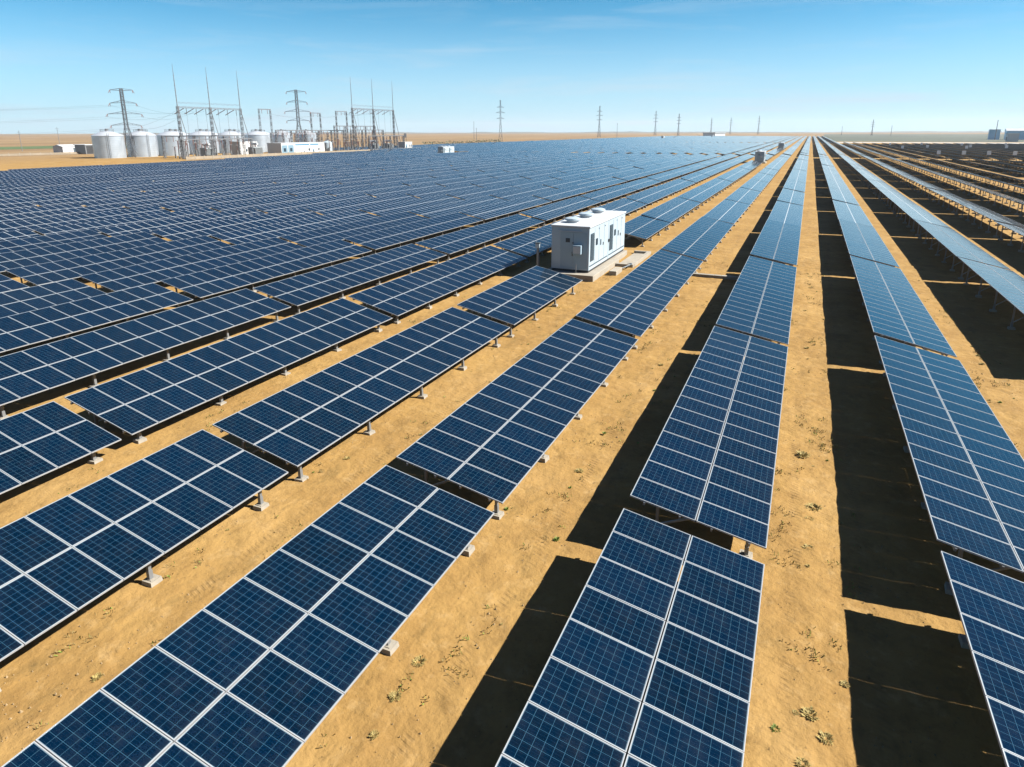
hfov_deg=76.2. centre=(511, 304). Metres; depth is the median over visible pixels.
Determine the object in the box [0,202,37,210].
solar table
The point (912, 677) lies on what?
ground
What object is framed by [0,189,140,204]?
solar table
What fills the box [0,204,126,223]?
solar table
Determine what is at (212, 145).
bus portal
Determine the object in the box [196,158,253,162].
solar table
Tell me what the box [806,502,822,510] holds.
weed
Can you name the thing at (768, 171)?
solar table
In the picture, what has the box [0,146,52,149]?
green field
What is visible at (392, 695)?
weed
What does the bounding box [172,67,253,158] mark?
substation gantry
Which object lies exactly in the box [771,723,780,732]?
weed
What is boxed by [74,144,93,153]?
dark shed
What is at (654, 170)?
solar table
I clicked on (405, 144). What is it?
substation building
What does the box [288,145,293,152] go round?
door
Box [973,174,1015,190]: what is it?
solar table
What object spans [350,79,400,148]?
substation gantry
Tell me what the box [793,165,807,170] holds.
solar table
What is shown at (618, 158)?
solar table
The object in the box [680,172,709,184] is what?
solar table
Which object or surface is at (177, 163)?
solar table
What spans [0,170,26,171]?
solar table
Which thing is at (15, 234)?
solar table
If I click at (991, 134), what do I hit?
blue hall
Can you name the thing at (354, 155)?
solar table
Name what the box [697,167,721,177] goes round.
solar table
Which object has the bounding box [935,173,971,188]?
solar table
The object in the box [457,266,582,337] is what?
solar table
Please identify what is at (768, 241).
solar table
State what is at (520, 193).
solar table
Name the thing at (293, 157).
solar table
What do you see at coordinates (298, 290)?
solar table
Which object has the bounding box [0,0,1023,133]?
sky
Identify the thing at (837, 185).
solar table
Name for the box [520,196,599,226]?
solar table
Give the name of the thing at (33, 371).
solar table
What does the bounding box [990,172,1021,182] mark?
solar table
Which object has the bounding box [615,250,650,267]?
cable trench
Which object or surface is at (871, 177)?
solar table
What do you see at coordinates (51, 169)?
solar table
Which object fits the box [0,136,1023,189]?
solar field
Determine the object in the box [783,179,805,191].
solar table
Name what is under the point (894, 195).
solar table
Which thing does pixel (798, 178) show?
solar table
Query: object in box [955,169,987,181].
solar table
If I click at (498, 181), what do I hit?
solar table
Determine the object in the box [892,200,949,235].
solar table
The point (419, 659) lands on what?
weed
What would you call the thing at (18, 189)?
solar table
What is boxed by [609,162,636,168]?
solar table
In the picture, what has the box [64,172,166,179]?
solar table
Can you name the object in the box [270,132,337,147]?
bus portal
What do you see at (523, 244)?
solar table
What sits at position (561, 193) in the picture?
solar table
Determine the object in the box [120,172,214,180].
solar table
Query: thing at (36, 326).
solar table
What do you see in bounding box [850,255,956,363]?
solar table
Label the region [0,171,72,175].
solar table
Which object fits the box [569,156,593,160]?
solar table
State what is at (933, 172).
solar table
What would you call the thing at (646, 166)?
solar table
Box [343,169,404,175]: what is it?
solar table
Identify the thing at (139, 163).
solar table
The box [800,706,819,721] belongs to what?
weed
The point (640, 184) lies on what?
solar table
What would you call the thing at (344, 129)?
bus portal
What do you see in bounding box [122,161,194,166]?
solar table
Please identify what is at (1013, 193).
solar table
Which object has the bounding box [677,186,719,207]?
solar table
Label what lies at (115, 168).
solar table
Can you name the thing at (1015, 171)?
solar table
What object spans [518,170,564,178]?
solar table
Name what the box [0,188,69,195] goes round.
solar table
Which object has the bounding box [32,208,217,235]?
solar table
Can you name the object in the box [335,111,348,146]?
bus portal
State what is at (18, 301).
solar table
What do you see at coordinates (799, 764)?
weed
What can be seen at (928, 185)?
solar table
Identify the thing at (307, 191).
solar table
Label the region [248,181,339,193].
solar table
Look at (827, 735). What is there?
weed
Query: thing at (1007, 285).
solar table
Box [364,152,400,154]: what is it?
solar table
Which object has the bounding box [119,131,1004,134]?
hills
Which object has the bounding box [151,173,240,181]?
solar table
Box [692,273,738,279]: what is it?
cable duct
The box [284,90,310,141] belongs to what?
lattice tower
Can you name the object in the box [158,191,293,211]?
solar table
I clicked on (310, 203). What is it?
solar table
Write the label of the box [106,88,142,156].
lattice tower
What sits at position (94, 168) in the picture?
solar table
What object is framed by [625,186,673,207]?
solar table
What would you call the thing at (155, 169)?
solar table
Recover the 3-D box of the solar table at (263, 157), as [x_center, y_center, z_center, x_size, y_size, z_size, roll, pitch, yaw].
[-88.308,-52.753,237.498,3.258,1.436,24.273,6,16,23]
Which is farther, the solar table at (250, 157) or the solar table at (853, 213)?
the solar table at (250, 157)
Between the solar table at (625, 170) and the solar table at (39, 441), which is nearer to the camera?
the solar table at (39, 441)
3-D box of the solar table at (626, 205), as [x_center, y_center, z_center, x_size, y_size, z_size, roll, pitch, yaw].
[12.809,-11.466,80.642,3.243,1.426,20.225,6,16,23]
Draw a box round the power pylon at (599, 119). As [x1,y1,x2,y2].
[596,106,602,136]
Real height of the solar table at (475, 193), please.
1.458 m
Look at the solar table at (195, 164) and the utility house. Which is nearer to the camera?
the solar table at (195, 164)
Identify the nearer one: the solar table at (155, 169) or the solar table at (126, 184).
the solar table at (126, 184)
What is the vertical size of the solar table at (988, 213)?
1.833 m
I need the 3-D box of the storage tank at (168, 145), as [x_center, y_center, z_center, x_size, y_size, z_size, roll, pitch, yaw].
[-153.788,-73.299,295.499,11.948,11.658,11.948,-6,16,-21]
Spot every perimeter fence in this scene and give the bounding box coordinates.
[0,152,79,155]
[185,147,419,159]
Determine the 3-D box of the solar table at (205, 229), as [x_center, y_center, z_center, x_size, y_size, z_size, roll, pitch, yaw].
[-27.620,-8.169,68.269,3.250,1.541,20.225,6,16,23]
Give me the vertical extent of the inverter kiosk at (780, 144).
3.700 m
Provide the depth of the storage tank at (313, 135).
369.80 m
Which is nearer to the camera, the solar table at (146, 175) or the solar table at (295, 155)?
the solar table at (146, 175)
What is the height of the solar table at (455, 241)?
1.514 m
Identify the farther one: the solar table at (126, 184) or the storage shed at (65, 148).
the storage shed at (65, 148)
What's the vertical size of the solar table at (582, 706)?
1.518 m
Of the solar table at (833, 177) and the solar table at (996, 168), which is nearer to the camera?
the solar table at (833, 177)
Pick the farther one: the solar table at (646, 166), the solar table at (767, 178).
the solar table at (646, 166)
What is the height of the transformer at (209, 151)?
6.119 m
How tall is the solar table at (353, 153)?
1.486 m
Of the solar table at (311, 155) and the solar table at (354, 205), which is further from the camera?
the solar table at (311, 155)
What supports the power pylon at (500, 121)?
on the ground at (912, 677)
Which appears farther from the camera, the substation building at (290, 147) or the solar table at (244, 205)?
the substation building at (290, 147)
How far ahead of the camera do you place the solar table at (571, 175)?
140.65 m
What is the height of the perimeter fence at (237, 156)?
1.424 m
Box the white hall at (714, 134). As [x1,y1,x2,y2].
[703,133,724,135]
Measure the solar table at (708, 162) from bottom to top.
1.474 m
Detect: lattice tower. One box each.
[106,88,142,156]
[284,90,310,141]
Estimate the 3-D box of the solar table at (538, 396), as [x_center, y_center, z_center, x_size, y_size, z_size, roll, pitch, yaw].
[1.333,3.413,24.492,3.273,1.611,15.225,6,16,23]
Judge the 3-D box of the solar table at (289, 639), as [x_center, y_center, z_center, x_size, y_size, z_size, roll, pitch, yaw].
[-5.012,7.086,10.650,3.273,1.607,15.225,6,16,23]
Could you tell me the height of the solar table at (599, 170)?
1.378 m
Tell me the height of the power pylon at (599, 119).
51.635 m
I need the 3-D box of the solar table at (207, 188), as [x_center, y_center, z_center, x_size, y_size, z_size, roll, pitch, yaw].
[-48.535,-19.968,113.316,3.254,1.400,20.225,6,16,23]
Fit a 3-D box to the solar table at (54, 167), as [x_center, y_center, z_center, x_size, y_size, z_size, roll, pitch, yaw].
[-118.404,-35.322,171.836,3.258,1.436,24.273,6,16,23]
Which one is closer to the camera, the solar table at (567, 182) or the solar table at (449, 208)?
the solar table at (449, 208)
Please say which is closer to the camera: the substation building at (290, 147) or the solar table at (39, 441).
the solar table at (39, 441)
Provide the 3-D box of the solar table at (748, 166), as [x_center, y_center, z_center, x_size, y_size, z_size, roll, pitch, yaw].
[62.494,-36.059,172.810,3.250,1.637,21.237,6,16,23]
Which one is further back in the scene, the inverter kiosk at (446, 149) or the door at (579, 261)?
the inverter kiosk at (446, 149)
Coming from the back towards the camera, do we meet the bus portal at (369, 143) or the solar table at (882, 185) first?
the bus portal at (369, 143)
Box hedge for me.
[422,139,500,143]
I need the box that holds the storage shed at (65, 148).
[52,144,75,152]
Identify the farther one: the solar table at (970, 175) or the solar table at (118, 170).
the solar table at (118, 170)
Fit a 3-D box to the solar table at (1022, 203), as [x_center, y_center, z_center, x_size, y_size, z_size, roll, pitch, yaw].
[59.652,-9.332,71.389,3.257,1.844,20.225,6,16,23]
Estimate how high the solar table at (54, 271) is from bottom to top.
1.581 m
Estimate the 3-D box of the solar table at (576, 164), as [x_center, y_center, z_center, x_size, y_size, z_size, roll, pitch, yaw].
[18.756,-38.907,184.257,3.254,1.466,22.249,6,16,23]
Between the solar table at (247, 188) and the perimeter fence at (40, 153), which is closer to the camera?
the solar table at (247, 188)
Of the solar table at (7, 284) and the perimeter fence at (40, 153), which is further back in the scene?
the perimeter fence at (40, 153)
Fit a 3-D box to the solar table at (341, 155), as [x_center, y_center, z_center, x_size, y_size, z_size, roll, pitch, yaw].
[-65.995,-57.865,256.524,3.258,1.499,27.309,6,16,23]
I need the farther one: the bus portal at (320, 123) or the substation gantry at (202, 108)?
the bus portal at (320, 123)
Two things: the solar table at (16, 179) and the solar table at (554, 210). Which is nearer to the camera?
the solar table at (554, 210)
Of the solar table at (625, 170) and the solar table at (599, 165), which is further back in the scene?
the solar table at (599, 165)
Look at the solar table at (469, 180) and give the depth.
123.92 m
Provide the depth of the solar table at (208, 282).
45.09 m
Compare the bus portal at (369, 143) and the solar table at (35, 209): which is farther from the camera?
the bus portal at (369, 143)
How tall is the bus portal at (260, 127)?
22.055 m
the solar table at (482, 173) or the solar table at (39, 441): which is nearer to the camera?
the solar table at (39, 441)
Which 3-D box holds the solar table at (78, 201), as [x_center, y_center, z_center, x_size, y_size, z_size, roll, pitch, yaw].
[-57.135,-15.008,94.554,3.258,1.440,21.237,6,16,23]
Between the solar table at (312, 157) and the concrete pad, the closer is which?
the concrete pad
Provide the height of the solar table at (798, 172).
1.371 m
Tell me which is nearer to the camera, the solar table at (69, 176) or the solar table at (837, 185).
the solar table at (837, 185)
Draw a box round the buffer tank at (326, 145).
[324,140,332,150]
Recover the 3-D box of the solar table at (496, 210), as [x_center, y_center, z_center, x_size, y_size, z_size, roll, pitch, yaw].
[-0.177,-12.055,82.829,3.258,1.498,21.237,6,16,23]
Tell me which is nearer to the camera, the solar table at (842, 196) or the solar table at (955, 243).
the solar table at (955, 243)
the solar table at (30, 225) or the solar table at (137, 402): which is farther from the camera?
the solar table at (30, 225)
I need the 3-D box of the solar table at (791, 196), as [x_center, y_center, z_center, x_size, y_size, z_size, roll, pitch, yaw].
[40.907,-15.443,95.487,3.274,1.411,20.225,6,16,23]
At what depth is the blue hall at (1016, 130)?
743.45 m
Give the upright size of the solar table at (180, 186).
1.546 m
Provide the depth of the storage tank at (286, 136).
352.27 m
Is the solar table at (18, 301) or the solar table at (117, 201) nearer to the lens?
the solar table at (18, 301)
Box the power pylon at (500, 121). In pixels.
[496,101,503,141]
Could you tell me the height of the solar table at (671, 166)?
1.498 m
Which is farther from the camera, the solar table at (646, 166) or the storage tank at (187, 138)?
the storage tank at (187, 138)
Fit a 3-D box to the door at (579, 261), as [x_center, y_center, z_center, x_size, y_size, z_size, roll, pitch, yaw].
[4.862,-3.809,46.647,0.980,2.600,0.028,6,16,23]
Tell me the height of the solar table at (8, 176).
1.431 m
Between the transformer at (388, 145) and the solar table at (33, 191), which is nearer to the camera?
the solar table at (33, 191)
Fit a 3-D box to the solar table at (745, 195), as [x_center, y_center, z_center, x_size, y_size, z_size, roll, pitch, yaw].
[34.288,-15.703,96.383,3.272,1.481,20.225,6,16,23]
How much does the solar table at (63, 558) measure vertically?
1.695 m
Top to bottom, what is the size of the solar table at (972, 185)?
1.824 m
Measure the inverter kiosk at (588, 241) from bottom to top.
3.700 m
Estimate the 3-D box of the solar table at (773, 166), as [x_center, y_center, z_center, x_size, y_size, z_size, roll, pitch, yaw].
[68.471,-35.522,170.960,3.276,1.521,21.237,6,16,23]
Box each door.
[282,145,287,152]
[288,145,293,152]
[560,232,573,267]
[573,232,586,268]
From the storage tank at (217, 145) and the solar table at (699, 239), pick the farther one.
the storage tank at (217, 145)
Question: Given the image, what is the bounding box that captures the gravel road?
[822,142,1023,143]
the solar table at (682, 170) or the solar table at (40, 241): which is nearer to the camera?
the solar table at (40, 241)
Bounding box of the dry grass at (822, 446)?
[26,252,1016,747]
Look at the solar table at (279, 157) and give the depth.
234.95 m
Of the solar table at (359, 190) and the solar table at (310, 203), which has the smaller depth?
the solar table at (310, 203)
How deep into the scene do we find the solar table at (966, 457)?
18.67 m
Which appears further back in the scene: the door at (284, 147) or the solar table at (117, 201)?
the door at (284, 147)
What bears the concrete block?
on the ground at (912, 677)
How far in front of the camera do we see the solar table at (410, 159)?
221.26 m
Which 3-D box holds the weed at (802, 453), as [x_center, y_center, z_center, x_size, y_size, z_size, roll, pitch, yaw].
[9.515,4.878,21.291,0.523,0.094,0.527,-1,15,-4]
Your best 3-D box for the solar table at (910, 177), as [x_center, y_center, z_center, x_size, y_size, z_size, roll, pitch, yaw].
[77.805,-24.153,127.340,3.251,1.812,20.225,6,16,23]
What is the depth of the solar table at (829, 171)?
148.43 m
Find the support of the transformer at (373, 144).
on the ground at (912, 677)
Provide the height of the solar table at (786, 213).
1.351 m
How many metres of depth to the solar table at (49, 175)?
142.70 m
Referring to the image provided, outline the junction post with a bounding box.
[535,242,540,266]
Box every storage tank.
[91,129,126,157]
[126,129,157,156]
[156,129,187,155]
[172,129,189,153]
[188,129,215,154]
[203,129,219,152]
[218,129,243,153]
[244,129,268,151]
[271,129,292,142]
[296,129,315,141]
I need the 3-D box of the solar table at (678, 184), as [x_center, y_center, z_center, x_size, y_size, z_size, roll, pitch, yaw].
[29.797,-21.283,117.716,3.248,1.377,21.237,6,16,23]
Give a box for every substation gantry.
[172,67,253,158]
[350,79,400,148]
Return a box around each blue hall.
[987,129,1000,139]
[1004,128,1023,139]
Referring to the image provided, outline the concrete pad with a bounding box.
[548,250,626,281]
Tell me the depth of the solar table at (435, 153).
272.76 m
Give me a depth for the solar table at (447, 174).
146.30 m
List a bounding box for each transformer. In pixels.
[199,142,212,155]
[248,143,262,153]
[368,140,378,147]
[383,140,393,147]
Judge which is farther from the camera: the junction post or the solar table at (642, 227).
the solar table at (642, 227)
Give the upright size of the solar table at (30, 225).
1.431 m
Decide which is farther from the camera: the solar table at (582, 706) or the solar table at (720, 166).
the solar table at (720, 166)
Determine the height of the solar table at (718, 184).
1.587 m
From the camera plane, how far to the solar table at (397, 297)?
41.68 m
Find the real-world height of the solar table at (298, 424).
1.695 m
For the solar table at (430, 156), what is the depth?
244.63 m
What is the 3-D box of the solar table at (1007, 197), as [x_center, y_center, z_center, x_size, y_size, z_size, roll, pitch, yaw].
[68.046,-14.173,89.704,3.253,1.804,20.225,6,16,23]
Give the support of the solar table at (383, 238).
on the ground at (912, 677)
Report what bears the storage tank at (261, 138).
on the ground at (912, 677)
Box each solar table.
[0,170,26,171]
[0,170,51,173]
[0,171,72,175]
[0,171,96,178]
[0,177,39,181]
[0,178,64,183]
[0,178,93,188]
[0,187,42,192]
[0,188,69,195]
[0,188,110,200]
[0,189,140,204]
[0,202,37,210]
[0,204,82,215]
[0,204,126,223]
[0,206,169,235]
[0,229,41,240]
[0,229,107,252]
[0,232,168,273]
[0,274,28,292]
[0,279,106,317]
[0,283,192,352]
[0,289,290,419]
[0,401,120,493]
[0,429,287,691]
[1,465,493,766]
[5,236,231,285]
[6,178,122,188]
[7,165,102,170]
[10,171,118,178]
[28,165,120,170]
[32,189,180,206]
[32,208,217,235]
[39,171,141,179]
[40,179,151,189]
[52,166,140,171]
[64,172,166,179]
[64,298,392,443]
[70,180,178,189]
[72,166,163,171]
[79,237,303,290]
[80,190,213,206]
[93,171,191,180]
[95,208,264,236]
[97,166,181,171]
[104,162,170,165]
[107,180,211,191]
[118,190,255,208]
[119,166,203,172]
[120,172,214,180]
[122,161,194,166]
[138,180,242,192]
[140,161,213,165]
[149,208,322,240]
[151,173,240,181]
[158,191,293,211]
[160,239,371,300]
[164,162,229,166]
[175,181,275,192]
[179,158,238,161]
[183,162,247,167]
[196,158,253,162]
[209,181,304,192]
[210,193,333,211]
[210,210,378,244]
[212,159,272,162]
[212,307,509,481]
[224,156,275,158]
[231,159,288,162]
[240,156,288,158]
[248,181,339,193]
[249,159,304,162]
[253,243,445,314]
[254,193,373,212]
[256,156,303,158]
[271,156,316,159]
[277,154,316,156]
[280,212,427,246]
[284,182,374,195]
[290,156,332,159]
[296,154,331,155]
[300,174,375,183]
[304,154,347,156]
[305,193,420,214]
[318,154,363,156]
[318,168,382,175]
[325,183,407,196]
[333,154,376,156]
[335,174,405,183]
[337,152,373,153]
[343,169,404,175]
[343,212,482,253]
[348,246,526,323]
[359,194,461,215]
[362,183,444,196]
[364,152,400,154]
[364,160,411,164]
[365,175,433,185]
[374,169,432,175]
[392,157,430,160]
[396,319,637,519]
[401,150,432,152]
[401,175,464,185]
[406,183,482,197]
[408,195,507,218]
[413,155,449,157]
[415,214,544,260]
[419,152,450,154]
[428,169,481,177]
[433,175,496,186]
[447,184,519,199]
[448,153,478,155]
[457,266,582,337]
[458,170,506,177]
[460,195,551,223]
[470,176,530,187]
[491,185,555,200]
[493,215,575,262]
[495,508,764,766]
[505,177,559,188]
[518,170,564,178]
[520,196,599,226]
[529,165,566,171]
[533,185,594,203]
[543,177,592,188]
[549,171,592,179]
[556,166,593,172]
[560,162,590,167]
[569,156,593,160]
[576,249,702,349]
[577,198,646,215]
[579,177,625,191]
[580,185,635,205]
[581,171,619,180]
[583,162,616,169]
[584,166,617,173]
[607,157,628,160]
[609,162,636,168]
[611,167,642,173]
[612,171,650,182]
[620,178,660,193]
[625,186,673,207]
[625,215,671,246]
[630,326,787,558]
[634,163,660,168]
[638,166,669,175]
[641,197,699,229]
[646,171,679,184]
[657,178,694,194]
[658,163,683,170]
[661,216,733,269]
[668,167,694,177]
[674,160,694,164]
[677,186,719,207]
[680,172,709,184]
[685,163,706,171]
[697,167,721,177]
[698,160,717,166]
[700,178,732,194]
[703,199,749,230]
[710,163,731,172]
[716,172,742,185]
[716,256,796,344]
[726,187,760,209]
[728,167,750,178]
[738,163,756,172]
[741,179,767,195]
[750,220,800,265]
[751,173,773,184]
[759,168,778,178]
[765,164,781,172]
[768,201,802,226]
[777,188,804,205]
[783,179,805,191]
[788,173,806,182]
[791,169,806,175]
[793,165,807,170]
[823,168,839,178]
[825,173,844,186]
[826,179,850,196]
[829,187,859,210]
[833,200,873,233]
[839,219,898,274]
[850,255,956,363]
[859,172,884,187]
[867,179,897,197]
[874,335,1023,595]
[876,187,916,211]
[879,164,900,174]
[887,168,911,180]
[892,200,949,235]
[898,173,926,188]
[909,164,931,175]
[911,179,947,198]
[915,220,1010,279]
[920,168,947,181]
[928,188,978,213]
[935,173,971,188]
[940,551,1023,766]
[952,179,1001,199]
[953,200,1023,238]
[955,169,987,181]
[958,257,1023,329]
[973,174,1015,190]
[978,188,1023,214]
[983,164,1014,172]
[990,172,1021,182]
[994,221,1023,251]
[997,162,1019,168]
[1000,181,1023,196]
[1004,168,1023,175]
[1016,201,1023,216]
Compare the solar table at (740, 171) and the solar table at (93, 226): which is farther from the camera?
the solar table at (740, 171)
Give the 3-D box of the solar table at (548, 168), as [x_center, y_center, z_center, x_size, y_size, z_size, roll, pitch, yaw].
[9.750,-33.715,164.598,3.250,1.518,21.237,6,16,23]
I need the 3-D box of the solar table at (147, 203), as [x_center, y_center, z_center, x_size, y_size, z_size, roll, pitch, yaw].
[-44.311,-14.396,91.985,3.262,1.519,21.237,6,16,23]
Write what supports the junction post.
on the ground at (912, 677)
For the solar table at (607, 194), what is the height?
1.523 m
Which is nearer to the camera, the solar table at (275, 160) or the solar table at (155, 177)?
the solar table at (155, 177)
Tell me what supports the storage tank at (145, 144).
on the ground at (912, 677)
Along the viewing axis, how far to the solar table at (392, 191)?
105.20 m
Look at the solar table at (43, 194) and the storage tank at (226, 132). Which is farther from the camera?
the storage tank at (226, 132)
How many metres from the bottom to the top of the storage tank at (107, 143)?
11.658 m
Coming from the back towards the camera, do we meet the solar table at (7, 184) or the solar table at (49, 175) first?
the solar table at (49, 175)
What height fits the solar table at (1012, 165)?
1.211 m
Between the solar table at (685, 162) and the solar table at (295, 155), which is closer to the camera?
the solar table at (685, 162)
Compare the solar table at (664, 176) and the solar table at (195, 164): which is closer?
the solar table at (664, 176)
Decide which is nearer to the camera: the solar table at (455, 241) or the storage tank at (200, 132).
the solar table at (455, 241)
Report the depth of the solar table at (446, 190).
104.44 m
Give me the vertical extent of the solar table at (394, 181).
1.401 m
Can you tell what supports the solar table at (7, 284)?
on the ground at (912, 677)
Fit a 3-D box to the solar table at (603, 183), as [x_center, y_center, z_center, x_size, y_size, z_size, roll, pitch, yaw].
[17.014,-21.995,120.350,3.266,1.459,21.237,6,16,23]
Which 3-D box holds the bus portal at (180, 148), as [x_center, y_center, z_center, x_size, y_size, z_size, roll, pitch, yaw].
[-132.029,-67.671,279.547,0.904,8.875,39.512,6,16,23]
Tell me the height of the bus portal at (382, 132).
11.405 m
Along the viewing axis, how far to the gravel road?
581.12 m
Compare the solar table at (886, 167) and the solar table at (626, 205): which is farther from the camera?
the solar table at (886, 167)
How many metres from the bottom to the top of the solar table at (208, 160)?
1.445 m
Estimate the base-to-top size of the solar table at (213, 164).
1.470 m
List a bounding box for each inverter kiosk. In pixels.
[438,145,453,152]
[551,208,625,272]
[754,150,765,161]
[778,142,784,147]
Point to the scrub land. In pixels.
(910, 137)
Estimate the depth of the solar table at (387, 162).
198.57 m
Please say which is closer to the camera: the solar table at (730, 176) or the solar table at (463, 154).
the solar table at (730, 176)
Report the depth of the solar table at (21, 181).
125.20 m
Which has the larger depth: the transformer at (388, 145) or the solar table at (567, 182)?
the transformer at (388, 145)
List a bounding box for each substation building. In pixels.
[229,141,256,154]
[267,142,324,152]
[399,142,411,147]
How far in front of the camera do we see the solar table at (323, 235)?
63.74 m
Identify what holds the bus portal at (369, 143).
on the ground at (912, 677)
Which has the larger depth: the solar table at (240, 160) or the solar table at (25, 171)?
the solar table at (240, 160)
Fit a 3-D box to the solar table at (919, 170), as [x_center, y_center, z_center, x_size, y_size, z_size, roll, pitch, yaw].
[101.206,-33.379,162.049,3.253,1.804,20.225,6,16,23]
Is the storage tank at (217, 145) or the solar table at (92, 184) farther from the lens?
the storage tank at (217, 145)
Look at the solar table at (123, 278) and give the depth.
46.78 m
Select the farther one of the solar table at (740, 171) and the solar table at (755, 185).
the solar table at (740, 171)
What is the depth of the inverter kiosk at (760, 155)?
213.09 m
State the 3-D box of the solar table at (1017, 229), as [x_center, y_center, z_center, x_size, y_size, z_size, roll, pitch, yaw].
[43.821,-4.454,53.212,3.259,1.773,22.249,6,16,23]
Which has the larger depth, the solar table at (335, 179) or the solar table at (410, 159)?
the solar table at (410, 159)
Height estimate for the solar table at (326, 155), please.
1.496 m
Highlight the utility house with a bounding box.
[1005,133,1019,141]
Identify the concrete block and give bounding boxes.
[609,267,621,275]
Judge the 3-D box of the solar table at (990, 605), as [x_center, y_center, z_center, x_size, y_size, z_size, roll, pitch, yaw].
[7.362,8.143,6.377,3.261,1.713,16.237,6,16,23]
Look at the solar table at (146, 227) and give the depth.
67.81 m
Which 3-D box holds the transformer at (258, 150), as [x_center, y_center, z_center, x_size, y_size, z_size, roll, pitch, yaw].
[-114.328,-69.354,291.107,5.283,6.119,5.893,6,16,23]
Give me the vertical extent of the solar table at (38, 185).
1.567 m
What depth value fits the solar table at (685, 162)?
196.21 m
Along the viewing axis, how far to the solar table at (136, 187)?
113.71 m
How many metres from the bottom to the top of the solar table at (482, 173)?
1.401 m
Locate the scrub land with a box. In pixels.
[822,134,1023,141]
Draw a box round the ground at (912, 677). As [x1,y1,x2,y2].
[0,133,1023,766]
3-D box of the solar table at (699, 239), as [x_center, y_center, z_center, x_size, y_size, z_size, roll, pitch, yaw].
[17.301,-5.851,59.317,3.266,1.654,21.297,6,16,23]
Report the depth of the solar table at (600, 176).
138.78 m
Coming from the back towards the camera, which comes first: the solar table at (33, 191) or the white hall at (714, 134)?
the white hall at (714, 134)
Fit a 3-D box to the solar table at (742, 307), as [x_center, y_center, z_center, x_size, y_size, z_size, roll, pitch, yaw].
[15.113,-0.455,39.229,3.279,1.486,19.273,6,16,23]
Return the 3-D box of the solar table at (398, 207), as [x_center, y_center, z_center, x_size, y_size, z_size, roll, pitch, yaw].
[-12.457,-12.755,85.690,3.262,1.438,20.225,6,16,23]
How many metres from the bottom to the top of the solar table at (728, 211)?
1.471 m
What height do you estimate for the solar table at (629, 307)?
1.655 m
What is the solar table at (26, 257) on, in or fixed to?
on the ground at (912, 677)
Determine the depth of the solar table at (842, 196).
92.44 m
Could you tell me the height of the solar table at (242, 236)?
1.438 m
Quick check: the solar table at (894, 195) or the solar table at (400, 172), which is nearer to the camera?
the solar table at (894, 195)
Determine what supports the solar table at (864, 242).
on the ground at (912, 677)
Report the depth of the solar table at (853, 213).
73.62 m
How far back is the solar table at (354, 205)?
85.38 m
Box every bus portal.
[161,135,238,157]
[181,138,253,158]
[258,109,272,132]
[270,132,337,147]
[275,130,344,149]
[310,112,322,139]
[333,126,375,147]
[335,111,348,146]
[350,130,383,148]
[368,135,403,147]
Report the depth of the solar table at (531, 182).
121.24 m
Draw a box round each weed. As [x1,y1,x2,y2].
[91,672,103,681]
[368,729,379,738]
[388,690,401,701]
[412,655,425,667]
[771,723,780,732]
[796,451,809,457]
[796,757,810,766]
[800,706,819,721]
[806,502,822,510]
[816,730,833,744]
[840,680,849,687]
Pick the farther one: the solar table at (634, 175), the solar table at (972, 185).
the solar table at (634, 175)
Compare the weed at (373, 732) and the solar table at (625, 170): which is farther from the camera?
the solar table at (625, 170)
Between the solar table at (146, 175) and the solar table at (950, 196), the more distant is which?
the solar table at (146, 175)
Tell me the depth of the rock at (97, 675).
12.68 m
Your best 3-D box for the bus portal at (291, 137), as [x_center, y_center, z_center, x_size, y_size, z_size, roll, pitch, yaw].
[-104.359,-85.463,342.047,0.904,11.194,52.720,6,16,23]
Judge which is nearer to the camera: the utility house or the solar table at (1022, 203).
the solar table at (1022, 203)
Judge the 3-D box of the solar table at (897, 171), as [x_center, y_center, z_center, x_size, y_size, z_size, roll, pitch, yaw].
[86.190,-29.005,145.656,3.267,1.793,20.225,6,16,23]
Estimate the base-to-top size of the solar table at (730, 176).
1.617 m
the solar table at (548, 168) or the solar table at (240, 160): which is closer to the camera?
the solar table at (548, 168)
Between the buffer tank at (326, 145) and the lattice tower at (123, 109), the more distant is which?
the buffer tank at (326, 145)
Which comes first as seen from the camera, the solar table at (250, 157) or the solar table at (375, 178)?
the solar table at (375, 178)
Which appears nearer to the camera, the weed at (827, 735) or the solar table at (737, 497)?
the weed at (827, 735)
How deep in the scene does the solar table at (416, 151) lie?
304.91 m
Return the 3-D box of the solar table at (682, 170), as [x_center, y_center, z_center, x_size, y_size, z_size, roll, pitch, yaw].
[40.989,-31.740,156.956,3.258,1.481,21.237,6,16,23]
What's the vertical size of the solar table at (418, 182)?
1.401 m
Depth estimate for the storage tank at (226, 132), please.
321.12 m
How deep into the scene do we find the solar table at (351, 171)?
152.88 m
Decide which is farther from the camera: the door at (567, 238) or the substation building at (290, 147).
the substation building at (290, 147)
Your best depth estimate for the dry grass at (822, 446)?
18.08 m
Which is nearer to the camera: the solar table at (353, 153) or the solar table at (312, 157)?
the solar table at (312, 157)
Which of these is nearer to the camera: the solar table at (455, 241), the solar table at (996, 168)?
the solar table at (455, 241)
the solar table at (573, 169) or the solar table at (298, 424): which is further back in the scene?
the solar table at (573, 169)
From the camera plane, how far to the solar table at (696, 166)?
175.16 m
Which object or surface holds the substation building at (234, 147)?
on the ground at (912, 677)
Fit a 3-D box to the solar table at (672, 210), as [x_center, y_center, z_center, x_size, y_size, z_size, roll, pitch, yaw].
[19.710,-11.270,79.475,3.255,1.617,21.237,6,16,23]
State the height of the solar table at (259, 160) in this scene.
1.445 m

